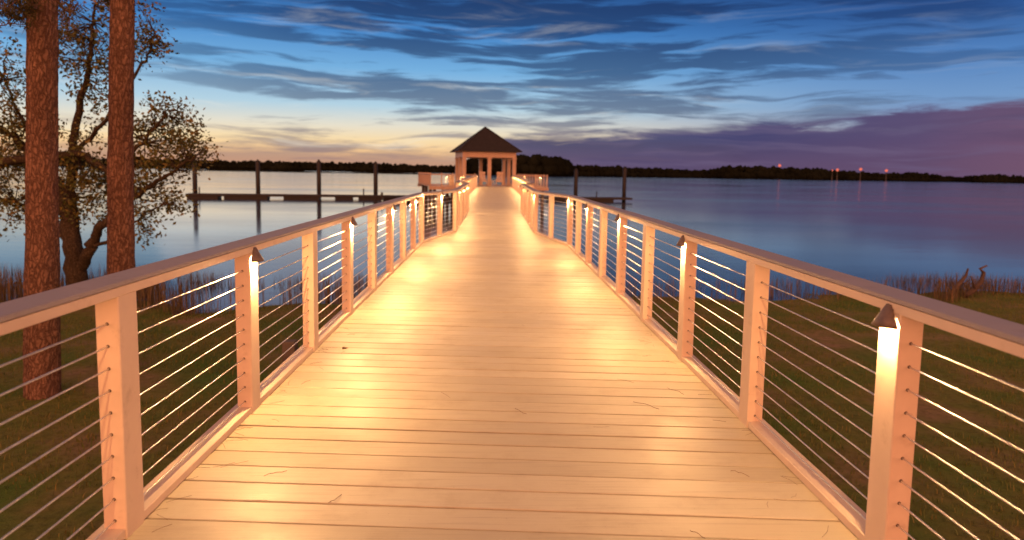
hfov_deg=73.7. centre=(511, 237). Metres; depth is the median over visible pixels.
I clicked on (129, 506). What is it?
cable railing
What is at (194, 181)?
mooring piling
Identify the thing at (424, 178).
wing railing
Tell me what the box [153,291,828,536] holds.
pine needles
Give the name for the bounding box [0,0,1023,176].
sky
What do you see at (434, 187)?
pavilion deck
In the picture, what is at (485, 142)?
pavilion
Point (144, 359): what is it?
grass
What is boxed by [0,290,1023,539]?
ground
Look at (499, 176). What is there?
rocking chair
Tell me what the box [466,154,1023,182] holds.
treeline
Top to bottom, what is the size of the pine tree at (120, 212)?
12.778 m
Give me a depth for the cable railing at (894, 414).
3.20 m
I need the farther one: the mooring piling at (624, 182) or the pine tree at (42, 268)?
the mooring piling at (624, 182)
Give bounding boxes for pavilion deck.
[418,183,548,210]
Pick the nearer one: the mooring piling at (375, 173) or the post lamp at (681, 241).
the post lamp at (681, 241)
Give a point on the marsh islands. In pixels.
(370, 172)
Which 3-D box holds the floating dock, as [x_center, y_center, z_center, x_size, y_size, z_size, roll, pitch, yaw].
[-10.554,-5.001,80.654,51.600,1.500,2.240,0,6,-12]
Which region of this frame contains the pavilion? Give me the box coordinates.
[450,127,522,185]
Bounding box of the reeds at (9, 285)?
[0,261,380,315]
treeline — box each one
[3,156,454,172]
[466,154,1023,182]
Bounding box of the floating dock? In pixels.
[185,187,631,201]
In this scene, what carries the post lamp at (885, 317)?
attached to the cable railing at (894, 414)
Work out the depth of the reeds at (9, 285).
16.97 m
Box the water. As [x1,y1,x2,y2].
[0,166,1023,313]
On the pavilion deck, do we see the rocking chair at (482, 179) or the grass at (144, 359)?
the rocking chair at (482, 179)
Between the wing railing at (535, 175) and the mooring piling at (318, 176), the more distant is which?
the mooring piling at (318, 176)
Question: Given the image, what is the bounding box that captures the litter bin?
[448,175,453,184]
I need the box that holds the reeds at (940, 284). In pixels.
[612,270,1023,305]
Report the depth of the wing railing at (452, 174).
59.62 m
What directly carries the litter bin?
on the pavilion deck
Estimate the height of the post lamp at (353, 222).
0.088 m
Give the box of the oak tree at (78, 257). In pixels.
[0,0,227,285]
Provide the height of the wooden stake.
1.250 m
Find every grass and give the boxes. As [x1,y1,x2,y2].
[0,299,341,539]
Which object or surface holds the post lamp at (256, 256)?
attached to the cable railing at (129, 506)
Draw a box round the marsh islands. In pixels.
[187,169,431,173]
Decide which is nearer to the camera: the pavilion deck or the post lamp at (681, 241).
the post lamp at (681, 241)
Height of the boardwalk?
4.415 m
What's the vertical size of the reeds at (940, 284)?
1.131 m
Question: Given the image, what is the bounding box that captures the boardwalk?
[86,187,865,539]
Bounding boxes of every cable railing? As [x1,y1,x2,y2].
[0,175,476,539]
[512,175,1023,539]
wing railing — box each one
[418,172,429,185]
[430,173,474,185]
[513,174,547,186]
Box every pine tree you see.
[0,0,93,399]
[98,0,135,274]
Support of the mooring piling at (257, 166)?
in the water
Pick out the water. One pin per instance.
(868, 230)
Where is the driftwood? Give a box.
[941,265,986,297]
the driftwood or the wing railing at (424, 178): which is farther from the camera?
the wing railing at (424, 178)
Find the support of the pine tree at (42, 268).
on the ground at (18, 512)
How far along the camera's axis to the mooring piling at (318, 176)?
79.30 m
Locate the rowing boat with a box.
[381,192,418,201]
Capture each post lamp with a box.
[251,247,263,261]
[351,217,357,224]
[676,235,684,246]
[871,304,897,329]
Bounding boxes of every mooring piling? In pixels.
[192,159,197,192]
[255,159,260,193]
[317,159,320,193]
[373,161,377,194]
[574,168,577,195]
[622,167,626,200]
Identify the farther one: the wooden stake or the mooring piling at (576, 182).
the mooring piling at (576, 182)
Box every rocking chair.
[479,172,488,185]
[496,172,503,186]
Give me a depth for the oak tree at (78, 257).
16.39 m
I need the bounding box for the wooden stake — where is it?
[282,339,297,362]
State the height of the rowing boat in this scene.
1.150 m

